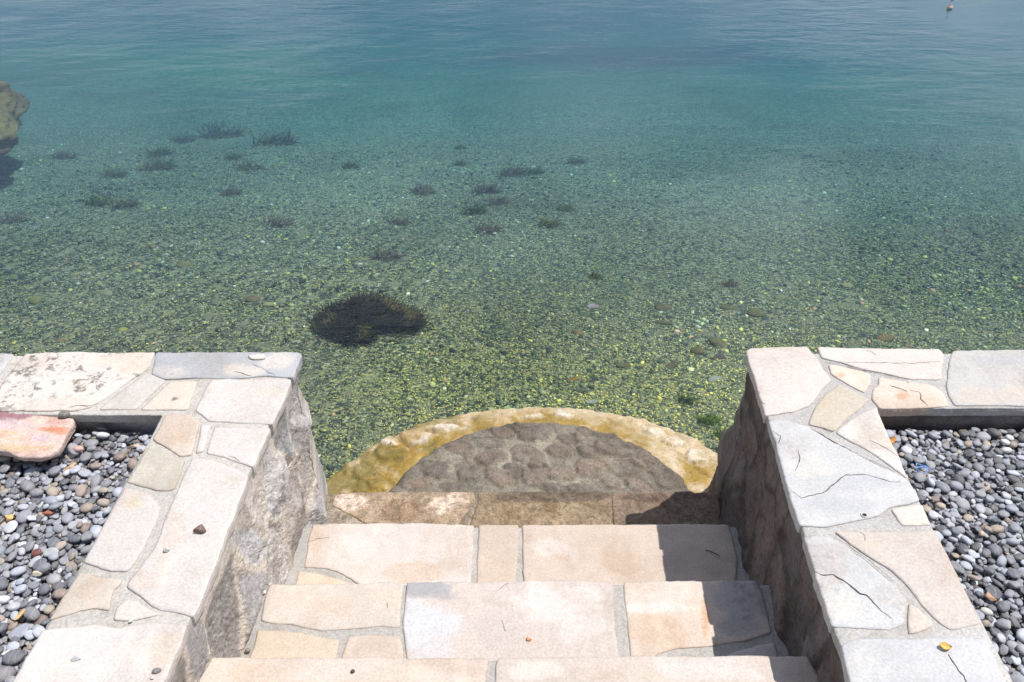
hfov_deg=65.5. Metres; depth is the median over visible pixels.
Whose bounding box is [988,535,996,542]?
pebble
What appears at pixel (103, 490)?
pebble
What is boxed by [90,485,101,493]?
pebble
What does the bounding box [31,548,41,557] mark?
pebble
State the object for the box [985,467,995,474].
pebble
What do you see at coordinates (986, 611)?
pebble
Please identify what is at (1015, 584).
pebble
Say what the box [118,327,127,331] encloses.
submerged stone
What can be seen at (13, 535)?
pebble
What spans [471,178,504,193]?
seaweed tuft
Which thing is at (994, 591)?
pebble
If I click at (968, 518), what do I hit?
pebble
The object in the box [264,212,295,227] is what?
seaweed tuft
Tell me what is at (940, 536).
pebble
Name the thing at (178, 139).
seaweed tuft
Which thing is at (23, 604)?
pebble
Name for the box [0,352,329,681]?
stone wall
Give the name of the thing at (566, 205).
seaweed tuft
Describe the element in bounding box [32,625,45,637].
pebble
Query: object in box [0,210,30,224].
seaweed tuft
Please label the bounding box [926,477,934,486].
pebble
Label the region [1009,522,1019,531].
pebble
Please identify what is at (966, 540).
pebble
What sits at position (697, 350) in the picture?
submerged stone
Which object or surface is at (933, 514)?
pebble
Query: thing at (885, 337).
submerged stone
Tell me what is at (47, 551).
pebble
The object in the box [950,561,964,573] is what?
pebble
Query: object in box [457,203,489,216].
seaweed tuft
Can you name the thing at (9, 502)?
pebble
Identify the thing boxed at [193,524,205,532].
stone chip
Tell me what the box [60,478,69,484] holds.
pebble
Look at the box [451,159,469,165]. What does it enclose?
seaweed tuft
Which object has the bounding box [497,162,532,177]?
seaweed tuft
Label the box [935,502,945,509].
pebble
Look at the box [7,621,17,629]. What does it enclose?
pebble
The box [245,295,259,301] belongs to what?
submerged stone
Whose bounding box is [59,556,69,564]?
pebble
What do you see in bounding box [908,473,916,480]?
pebble
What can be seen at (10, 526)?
pebble
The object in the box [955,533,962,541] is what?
pebble
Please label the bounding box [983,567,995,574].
pebble
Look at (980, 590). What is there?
pebble
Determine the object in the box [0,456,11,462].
pebble
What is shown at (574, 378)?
submerged stone
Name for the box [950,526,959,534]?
pebble
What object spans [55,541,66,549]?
pebble
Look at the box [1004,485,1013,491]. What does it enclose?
pebble
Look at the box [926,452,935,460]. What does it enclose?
pebble
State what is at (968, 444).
pebble
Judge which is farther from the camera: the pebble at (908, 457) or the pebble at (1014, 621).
the pebble at (908, 457)
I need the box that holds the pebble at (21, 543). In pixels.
[17,541,26,547]
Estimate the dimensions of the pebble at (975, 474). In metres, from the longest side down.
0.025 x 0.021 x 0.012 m
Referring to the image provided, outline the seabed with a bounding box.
[0,0,1023,479]
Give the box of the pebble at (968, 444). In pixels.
[963,441,972,447]
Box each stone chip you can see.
[4,514,13,520]
[14,609,24,619]
[32,571,41,576]
[42,510,53,514]
[63,462,75,471]
[71,655,80,661]
[131,443,140,447]
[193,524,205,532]
[984,591,996,600]
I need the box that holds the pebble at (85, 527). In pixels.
[80,523,89,532]
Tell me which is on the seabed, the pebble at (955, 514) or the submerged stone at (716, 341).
the submerged stone at (716, 341)
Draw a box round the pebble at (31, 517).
[26,515,35,520]
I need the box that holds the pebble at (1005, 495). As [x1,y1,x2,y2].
[1001,491,1010,498]
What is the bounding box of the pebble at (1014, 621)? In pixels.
[1009,616,1019,627]
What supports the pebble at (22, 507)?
on the gravel at (122, 459)
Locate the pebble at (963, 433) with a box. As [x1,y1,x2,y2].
[958,429,969,437]
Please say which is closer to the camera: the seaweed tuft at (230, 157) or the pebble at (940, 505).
the pebble at (940, 505)
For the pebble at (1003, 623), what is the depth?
1.79 m
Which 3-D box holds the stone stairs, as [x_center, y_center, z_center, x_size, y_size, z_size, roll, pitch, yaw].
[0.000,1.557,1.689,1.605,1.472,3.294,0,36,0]
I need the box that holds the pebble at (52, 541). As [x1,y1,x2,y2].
[47,537,60,547]
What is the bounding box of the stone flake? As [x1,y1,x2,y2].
[249,354,265,359]
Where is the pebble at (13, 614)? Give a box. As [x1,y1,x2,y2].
[10,611,18,619]
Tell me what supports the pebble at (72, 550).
on the gravel at (122, 459)
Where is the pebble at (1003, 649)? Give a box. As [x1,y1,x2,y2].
[999,644,1007,655]
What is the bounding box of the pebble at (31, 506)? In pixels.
[27,503,35,510]
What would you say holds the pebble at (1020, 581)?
on the gravel at (122, 459)
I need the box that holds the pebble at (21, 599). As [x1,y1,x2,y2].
[14,597,23,602]
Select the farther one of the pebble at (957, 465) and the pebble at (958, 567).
the pebble at (957, 465)
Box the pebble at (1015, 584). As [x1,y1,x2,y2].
[1008,581,1020,588]
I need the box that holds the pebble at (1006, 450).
[1001,447,1012,453]
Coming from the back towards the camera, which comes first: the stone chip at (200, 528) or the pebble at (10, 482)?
the pebble at (10, 482)
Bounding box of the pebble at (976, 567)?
[972,564,983,571]
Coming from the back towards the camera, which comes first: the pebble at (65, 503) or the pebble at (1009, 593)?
the pebble at (65, 503)
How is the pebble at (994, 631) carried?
on the gravel at (122, 459)
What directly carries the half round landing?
on the seabed
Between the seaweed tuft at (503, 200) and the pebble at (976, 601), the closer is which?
the pebble at (976, 601)
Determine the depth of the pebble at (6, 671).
1.70 m
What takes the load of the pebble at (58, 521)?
on the gravel at (122, 459)
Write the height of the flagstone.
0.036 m
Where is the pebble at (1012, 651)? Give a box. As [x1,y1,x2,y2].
[1008,647,1018,657]
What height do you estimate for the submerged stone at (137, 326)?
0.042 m
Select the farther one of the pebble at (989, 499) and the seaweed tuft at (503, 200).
the seaweed tuft at (503, 200)
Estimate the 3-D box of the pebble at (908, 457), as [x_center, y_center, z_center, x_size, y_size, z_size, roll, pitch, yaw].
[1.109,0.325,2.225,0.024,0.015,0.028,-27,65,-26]
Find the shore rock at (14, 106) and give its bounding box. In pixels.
[0,79,29,155]
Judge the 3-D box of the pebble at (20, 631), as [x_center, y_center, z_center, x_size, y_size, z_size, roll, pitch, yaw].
[-1.103,0.652,1.782,0.045,0.013,0.038,-27,37,-23]
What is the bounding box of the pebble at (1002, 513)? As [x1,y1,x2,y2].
[997,510,1009,517]
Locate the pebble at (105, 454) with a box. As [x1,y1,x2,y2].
[101,450,109,458]
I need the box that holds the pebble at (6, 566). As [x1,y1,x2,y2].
[1,563,9,571]
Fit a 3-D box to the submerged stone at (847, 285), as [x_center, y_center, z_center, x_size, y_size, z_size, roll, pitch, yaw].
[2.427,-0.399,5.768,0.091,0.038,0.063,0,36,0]
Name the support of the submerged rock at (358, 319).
on the seabed
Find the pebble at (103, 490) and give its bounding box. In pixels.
[98,487,107,492]
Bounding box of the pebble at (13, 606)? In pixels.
[7,602,20,610]
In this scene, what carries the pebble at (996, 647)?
on the gravel at (122, 459)
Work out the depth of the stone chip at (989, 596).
1.85 m
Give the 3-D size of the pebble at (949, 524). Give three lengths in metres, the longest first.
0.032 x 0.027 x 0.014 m
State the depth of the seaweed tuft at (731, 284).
5.75 m
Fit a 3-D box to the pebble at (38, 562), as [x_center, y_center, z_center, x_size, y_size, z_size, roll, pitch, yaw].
[-1.145,0.540,1.931,0.034,0.013,0.031,-31,37,-22]
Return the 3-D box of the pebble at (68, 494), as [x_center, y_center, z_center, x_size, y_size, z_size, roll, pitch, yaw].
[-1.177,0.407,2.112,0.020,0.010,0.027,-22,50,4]
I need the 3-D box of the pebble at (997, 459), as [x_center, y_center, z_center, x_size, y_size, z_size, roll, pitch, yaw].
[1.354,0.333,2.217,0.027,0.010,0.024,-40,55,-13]
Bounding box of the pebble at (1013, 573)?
[1007,569,1020,578]
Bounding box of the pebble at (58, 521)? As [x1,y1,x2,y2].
[53,518,61,524]
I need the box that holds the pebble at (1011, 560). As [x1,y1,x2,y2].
[1006,554,1015,564]
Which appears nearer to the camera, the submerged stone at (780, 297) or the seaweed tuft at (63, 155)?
the submerged stone at (780, 297)
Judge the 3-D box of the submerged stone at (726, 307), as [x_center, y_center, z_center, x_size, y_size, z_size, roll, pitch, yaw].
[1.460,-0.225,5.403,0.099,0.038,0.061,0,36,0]
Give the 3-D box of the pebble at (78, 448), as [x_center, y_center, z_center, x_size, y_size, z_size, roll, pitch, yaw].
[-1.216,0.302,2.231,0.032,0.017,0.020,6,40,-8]
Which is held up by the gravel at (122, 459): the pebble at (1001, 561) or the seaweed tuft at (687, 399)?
the pebble at (1001, 561)
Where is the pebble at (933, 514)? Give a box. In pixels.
[928,511,938,518]
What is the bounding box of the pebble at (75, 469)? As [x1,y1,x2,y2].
[69,465,80,473]
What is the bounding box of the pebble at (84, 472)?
[78,469,91,476]
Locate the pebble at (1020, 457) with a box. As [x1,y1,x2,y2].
[1016,455,1023,460]
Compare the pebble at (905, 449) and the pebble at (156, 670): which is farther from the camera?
the pebble at (905, 449)
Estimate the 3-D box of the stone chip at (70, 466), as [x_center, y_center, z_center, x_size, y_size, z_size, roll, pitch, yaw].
[-1.222,0.349,2.201,0.010,0.010,0.041,22,42,28]
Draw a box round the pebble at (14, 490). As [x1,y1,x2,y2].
[9,487,18,493]
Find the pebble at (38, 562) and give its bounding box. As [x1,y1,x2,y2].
[32,558,46,569]
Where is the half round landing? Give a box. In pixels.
[326,407,717,493]
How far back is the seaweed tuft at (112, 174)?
8.58 m
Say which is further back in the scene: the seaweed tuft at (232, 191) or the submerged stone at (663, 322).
the seaweed tuft at (232, 191)
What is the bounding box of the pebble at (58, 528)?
[53,524,63,532]
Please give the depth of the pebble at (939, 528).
2.02 m
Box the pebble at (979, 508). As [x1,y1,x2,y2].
[974,504,985,513]
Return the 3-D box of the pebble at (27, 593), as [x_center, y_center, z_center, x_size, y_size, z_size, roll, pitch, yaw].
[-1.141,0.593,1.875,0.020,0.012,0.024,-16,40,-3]
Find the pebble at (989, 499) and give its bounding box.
[985,494,994,502]
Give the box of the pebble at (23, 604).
[20,601,28,607]
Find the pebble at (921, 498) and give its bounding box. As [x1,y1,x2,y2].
[917,495,925,500]
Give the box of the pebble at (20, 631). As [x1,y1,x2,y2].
[8,623,28,638]
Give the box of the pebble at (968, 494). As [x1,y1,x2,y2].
[960,490,974,498]
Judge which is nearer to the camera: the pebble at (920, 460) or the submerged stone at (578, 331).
the pebble at (920, 460)
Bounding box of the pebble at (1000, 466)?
[994,463,1004,470]
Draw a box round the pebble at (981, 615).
[976,610,984,619]
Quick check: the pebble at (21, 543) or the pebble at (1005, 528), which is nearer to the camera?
the pebble at (21, 543)
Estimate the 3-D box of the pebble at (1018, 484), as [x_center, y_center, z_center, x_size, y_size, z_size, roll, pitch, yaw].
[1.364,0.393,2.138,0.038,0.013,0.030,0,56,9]
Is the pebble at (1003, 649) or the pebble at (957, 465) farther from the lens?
the pebble at (957, 465)
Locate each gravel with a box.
[0,124,1023,479]
[0,427,1023,681]
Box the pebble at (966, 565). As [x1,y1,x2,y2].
[960,561,972,569]
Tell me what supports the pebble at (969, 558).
on the gravel at (122, 459)
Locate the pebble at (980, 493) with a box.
[975,490,985,497]
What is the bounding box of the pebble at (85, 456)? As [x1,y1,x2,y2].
[80,452,91,461]
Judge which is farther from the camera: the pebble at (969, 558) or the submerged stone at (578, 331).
the submerged stone at (578, 331)
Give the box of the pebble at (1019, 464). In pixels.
[1015,460,1023,468]
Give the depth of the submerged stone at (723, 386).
4.46 m
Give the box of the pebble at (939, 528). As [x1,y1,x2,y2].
[935,525,947,533]
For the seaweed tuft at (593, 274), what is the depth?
5.92 m
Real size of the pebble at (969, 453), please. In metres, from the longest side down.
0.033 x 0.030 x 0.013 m
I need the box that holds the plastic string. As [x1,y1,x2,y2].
[915,463,930,473]
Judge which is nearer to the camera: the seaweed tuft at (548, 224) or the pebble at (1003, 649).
the pebble at (1003, 649)
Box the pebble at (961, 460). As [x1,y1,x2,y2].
[957,458,965,463]
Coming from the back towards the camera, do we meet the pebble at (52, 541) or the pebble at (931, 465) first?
the pebble at (931, 465)
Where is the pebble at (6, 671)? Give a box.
[0,665,16,681]
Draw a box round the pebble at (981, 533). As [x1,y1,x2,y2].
[978,531,984,536]
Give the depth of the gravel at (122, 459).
2.09 m
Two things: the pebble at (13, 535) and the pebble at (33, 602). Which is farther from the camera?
the pebble at (13, 535)
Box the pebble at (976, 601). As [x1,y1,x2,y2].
[971,595,979,604]
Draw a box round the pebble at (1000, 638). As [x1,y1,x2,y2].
[996,633,1005,642]
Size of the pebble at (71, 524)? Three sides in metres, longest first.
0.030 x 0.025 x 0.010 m
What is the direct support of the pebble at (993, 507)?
on the gravel at (122, 459)
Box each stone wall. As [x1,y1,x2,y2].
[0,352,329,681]
[708,347,1023,681]
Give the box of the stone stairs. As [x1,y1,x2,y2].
[200,491,816,681]
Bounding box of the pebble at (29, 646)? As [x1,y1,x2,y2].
[26,642,32,649]
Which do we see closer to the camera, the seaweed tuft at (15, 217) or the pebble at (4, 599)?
the pebble at (4, 599)
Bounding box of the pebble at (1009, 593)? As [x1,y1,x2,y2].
[1004,589,1014,597]
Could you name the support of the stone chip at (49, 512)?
on the gravel at (122, 459)
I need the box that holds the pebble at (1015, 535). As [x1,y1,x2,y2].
[1004,532,1022,544]
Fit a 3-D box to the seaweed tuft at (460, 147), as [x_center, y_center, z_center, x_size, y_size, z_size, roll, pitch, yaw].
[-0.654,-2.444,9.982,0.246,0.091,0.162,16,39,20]
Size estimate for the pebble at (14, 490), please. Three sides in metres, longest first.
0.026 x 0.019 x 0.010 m
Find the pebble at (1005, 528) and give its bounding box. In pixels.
[1001,524,1007,532]
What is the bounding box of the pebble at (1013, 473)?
[1006,470,1020,476]
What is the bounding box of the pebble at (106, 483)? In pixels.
[100,479,111,486]
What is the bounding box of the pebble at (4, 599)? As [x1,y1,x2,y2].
[0,595,10,603]
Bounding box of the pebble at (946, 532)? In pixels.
[941,530,951,535]
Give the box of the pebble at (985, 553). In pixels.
[981,548,990,557]
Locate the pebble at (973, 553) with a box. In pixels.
[968,549,977,558]
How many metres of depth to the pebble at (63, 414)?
2.25 m
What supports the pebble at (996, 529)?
on the gravel at (122, 459)
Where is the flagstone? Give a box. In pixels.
[0,412,75,461]
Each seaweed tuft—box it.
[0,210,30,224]
[43,148,78,159]
[82,192,118,206]
[97,167,128,178]
[107,191,140,209]
[135,152,177,171]
[143,144,175,156]
[167,131,198,142]
[191,119,249,138]
[216,183,243,196]
[218,152,243,160]
[226,156,265,170]
[248,127,303,146]
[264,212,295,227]
[338,159,360,168]
[366,247,407,261]
[385,215,415,225]
[404,182,440,194]
[451,143,467,148]
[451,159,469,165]
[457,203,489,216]
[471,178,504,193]
[474,219,505,236]
[484,194,512,205]
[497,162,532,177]
[526,166,545,174]
[538,216,562,227]
[554,201,577,212]
[563,156,586,164]
[587,271,603,278]
[676,392,697,405]
[692,410,726,427]
[712,423,726,438]
[721,278,739,287]
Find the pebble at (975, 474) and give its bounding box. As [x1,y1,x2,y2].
[971,471,979,478]
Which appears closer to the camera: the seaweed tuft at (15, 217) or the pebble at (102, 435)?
the pebble at (102, 435)
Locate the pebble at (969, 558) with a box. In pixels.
[963,555,974,562]
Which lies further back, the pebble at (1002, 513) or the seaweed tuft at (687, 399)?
the seaweed tuft at (687, 399)
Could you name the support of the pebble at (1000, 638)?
on the gravel at (122, 459)
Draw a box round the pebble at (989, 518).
[986,515,996,522]
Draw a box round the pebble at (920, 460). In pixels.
[914,456,924,463]
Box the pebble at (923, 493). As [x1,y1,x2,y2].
[918,490,928,498]
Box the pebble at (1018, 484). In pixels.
[1013,482,1023,492]
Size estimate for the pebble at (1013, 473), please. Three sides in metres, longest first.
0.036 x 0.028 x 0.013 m
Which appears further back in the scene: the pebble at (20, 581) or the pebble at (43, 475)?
the pebble at (43, 475)
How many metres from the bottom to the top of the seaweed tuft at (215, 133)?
0.335 m
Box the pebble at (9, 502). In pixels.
[5,500,14,505]
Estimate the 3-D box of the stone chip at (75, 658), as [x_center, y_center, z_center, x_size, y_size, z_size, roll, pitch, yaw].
[-0.898,0.654,1.640,0.020,0.010,0.010,-5,42,-17]
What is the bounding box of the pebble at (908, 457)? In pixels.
[904,453,913,461]
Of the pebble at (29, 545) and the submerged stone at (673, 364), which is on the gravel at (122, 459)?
the pebble at (29, 545)
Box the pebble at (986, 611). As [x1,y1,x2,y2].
[980,607,992,615]
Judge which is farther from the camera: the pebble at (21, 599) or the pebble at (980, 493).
the pebble at (980, 493)
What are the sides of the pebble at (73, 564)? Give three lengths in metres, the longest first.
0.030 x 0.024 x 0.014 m
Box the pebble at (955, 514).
[949,511,959,517]
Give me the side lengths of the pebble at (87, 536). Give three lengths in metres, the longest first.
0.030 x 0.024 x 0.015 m
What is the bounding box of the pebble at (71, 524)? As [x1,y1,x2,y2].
[68,521,78,529]
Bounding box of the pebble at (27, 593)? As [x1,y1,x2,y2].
[22,588,31,597]
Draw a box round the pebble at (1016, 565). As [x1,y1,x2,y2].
[1010,561,1020,568]
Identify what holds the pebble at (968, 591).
on the gravel at (122, 459)
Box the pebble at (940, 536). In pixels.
[935,531,943,542]
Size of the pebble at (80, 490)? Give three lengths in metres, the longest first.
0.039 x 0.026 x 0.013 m
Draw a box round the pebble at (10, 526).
[3,520,17,532]
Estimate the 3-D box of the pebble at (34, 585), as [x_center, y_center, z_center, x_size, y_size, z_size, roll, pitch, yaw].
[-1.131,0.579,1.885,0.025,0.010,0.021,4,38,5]
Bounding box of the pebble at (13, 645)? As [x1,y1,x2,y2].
[6,641,19,649]
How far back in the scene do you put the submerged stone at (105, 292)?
5.64 m
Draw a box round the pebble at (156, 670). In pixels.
[152,668,160,673]
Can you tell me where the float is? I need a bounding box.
[947,0,952,9]
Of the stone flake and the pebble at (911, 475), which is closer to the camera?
the pebble at (911, 475)
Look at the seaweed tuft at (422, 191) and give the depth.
7.81 m
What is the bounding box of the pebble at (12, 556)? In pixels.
[7,551,16,561]
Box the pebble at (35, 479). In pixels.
[31,476,39,482]
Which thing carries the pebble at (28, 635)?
on the gravel at (122, 459)
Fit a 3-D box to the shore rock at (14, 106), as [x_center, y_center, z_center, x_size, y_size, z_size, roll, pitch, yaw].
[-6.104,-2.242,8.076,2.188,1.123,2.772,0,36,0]
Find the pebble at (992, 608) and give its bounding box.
[987,604,996,611]
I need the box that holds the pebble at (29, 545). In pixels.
[25,541,34,551]
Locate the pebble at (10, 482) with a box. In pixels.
[5,477,14,488]
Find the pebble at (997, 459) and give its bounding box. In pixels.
[993,456,1002,463]
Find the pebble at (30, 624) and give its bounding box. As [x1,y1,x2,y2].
[23,621,33,629]
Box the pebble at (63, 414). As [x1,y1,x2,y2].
[58,411,69,417]
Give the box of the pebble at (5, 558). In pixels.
[3,555,16,561]
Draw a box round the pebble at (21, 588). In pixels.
[13,584,26,593]
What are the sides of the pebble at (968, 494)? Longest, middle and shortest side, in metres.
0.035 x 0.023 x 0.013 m
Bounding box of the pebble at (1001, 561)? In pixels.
[996,555,1006,566]
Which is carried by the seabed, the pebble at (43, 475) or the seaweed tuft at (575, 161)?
the seaweed tuft at (575, 161)
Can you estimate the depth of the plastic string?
2.18 m
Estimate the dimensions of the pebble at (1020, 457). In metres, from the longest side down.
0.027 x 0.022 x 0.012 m
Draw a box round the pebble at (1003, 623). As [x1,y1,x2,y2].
[996,618,1010,629]
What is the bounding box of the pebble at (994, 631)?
[989,627,1002,637]
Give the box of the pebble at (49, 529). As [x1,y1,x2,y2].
[46,527,55,534]
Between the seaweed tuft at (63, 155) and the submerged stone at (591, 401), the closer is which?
the submerged stone at (591, 401)
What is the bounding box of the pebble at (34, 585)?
[28,581,39,588]
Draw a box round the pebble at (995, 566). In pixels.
[988,564,998,569]
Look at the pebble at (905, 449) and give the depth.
2.25 m
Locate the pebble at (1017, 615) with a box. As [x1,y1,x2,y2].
[1010,612,1021,619]
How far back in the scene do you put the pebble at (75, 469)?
2.18 m
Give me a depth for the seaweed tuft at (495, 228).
6.81 m
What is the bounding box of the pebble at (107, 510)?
[103,507,110,514]
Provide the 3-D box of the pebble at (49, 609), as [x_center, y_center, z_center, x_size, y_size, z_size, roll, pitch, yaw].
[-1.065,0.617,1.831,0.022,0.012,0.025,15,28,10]
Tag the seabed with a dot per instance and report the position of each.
(470, 68)
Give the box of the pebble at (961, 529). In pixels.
[957,526,964,533]
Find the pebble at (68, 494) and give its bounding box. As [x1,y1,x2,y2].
[64,490,71,498]
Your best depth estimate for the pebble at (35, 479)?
2.17 m
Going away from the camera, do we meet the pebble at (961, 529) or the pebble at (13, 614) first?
the pebble at (13, 614)
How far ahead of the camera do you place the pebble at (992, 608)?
1.83 m
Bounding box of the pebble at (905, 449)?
[901,445,911,453]
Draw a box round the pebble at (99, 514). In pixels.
[95,511,105,517]
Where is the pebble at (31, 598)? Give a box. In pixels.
[28,597,39,606]
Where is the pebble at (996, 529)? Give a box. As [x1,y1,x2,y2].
[990,525,1003,533]
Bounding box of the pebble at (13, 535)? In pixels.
[9,532,17,541]
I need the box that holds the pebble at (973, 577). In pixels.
[967,574,980,580]
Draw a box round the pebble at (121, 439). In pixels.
[117,436,125,442]
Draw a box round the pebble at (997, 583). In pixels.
[991,578,1002,587]
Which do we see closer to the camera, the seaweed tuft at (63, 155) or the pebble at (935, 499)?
the pebble at (935, 499)
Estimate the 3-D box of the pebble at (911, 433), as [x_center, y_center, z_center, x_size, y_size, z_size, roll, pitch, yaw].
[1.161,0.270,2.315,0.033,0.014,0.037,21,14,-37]
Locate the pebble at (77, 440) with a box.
[72,437,82,444]
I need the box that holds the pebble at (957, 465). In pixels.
[951,462,962,468]
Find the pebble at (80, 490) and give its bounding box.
[75,484,86,496]
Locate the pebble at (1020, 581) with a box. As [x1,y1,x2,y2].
[1015,578,1023,586]
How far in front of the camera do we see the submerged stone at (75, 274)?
5.90 m
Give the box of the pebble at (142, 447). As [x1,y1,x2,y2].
[136,445,145,451]
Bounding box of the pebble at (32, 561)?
[28,556,41,567]
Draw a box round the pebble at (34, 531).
[30,526,41,536]
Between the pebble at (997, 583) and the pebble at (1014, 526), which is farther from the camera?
the pebble at (1014, 526)
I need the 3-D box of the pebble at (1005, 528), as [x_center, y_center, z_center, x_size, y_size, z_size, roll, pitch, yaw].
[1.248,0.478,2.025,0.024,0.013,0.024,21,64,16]
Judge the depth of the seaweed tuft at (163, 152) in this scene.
9.44 m
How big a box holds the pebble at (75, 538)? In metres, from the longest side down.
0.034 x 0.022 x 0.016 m
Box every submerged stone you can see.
[29,296,41,303]
[56,337,68,341]
[70,272,79,276]
[99,289,112,294]
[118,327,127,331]
[132,325,142,328]
[176,261,193,266]
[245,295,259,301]
[263,302,274,306]
[567,377,580,380]
[572,329,583,334]
[574,388,589,392]
[585,400,597,403]
[586,303,598,308]
[616,362,630,367]
[654,320,672,324]
[655,303,672,310]
[663,360,679,367]
[690,346,704,354]
[708,376,720,381]
[709,337,724,346]
[713,353,724,358]
[717,385,728,388]
[720,304,734,309]
[747,308,764,316]
[774,294,787,299]
[841,283,852,287]
[875,334,893,341]
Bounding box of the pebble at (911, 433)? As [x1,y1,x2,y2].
[904,429,916,437]
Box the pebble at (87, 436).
[83,433,90,438]
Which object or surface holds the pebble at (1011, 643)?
on the gravel at (122, 459)
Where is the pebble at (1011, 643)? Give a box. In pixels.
[1006,640,1017,648]
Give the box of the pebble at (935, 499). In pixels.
[931,495,939,502]
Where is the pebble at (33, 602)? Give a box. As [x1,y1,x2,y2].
[26,599,37,606]
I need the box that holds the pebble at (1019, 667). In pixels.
[1016,662,1023,671]
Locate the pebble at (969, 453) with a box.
[963,449,975,456]
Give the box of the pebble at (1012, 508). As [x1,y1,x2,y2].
[1005,505,1018,512]
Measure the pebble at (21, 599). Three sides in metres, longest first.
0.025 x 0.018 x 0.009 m
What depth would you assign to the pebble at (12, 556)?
1.94 m
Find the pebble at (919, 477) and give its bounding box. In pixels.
[914,472,925,481]
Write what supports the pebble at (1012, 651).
on the gravel at (122, 459)
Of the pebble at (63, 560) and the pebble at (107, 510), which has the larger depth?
the pebble at (107, 510)
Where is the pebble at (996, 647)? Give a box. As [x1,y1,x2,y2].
[993,643,998,651]
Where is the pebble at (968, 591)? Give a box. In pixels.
[965,588,972,595]
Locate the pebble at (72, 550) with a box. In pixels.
[68,548,77,556]
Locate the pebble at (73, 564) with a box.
[65,561,77,569]
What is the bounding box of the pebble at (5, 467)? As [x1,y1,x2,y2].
[0,463,10,472]
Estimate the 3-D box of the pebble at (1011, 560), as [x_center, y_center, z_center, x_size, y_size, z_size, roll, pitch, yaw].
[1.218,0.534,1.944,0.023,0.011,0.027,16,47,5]
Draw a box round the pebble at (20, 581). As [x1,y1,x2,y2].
[15,578,24,584]
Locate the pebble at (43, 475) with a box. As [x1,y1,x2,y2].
[39,474,48,479]
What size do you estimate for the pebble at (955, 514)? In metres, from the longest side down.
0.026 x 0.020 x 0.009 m
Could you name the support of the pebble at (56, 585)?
on the gravel at (122, 459)
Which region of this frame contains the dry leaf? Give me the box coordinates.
[939,642,951,649]
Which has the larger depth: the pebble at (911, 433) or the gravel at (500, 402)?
the gravel at (500, 402)
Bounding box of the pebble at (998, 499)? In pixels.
[990,494,1001,502]
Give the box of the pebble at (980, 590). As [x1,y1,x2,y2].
[973,588,985,597]
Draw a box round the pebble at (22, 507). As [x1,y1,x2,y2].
[17,504,28,509]
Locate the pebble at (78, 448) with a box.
[72,445,83,451]
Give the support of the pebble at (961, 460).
on the gravel at (122, 459)
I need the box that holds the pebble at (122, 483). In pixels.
[115,480,125,487]
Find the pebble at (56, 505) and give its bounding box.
[48,502,63,509]
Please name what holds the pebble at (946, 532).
on the gravel at (122, 459)
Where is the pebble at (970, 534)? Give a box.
[965,530,974,538]
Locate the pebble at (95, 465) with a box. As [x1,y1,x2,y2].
[90,463,101,468]
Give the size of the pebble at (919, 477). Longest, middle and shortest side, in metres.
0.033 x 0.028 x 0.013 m
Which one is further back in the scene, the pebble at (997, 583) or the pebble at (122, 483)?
the pebble at (122, 483)
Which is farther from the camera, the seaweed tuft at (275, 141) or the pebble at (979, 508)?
the seaweed tuft at (275, 141)
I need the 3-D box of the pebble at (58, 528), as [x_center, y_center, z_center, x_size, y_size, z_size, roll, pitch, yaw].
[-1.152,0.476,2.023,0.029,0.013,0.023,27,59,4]
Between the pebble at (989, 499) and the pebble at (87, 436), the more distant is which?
the pebble at (87, 436)
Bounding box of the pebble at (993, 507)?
[990,504,997,511]
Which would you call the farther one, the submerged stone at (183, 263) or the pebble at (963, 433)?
the submerged stone at (183, 263)
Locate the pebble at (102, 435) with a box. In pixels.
[96,432,109,437]
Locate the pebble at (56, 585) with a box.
[52,582,64,590]
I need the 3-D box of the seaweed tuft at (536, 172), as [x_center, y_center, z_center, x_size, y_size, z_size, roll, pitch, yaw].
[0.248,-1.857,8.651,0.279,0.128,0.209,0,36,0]
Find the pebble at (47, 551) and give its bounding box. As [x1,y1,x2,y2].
[43,547,58,556]
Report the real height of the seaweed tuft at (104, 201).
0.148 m
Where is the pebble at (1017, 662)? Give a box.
[1010,655,1020,665]
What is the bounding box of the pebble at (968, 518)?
[963,514,973,521]
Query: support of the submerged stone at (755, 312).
on the seabed
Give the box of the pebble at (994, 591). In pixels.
[985,584,1001,599]
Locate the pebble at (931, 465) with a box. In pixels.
[925,461,935,469]
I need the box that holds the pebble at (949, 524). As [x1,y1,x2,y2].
[944,518,954,528]
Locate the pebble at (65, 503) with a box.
[63,499,72,507]
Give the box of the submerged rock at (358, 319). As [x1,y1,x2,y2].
[302,290,438,347]
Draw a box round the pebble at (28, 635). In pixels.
[24,629,34,639]
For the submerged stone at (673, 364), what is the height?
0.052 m
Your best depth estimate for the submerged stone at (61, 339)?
5.03 m
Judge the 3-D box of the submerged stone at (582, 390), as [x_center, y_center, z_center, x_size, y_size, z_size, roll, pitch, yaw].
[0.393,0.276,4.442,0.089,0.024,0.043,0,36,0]
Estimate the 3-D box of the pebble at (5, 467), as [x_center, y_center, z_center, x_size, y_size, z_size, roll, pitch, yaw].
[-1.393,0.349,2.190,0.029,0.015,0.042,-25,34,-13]
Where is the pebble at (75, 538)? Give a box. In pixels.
[67,534,80,542]
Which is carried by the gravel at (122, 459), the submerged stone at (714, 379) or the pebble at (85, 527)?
the pebble at (85, 527)
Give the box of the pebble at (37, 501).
[30,498,40,504]
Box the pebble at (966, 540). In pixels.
[961,535,971,544]
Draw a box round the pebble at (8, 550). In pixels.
[4,547,14,553]
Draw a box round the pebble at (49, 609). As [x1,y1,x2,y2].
[43,604,54,613]
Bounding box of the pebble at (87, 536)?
[80,532,92,540]
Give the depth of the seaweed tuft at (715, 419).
4.16 m
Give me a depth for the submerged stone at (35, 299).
5.51 m

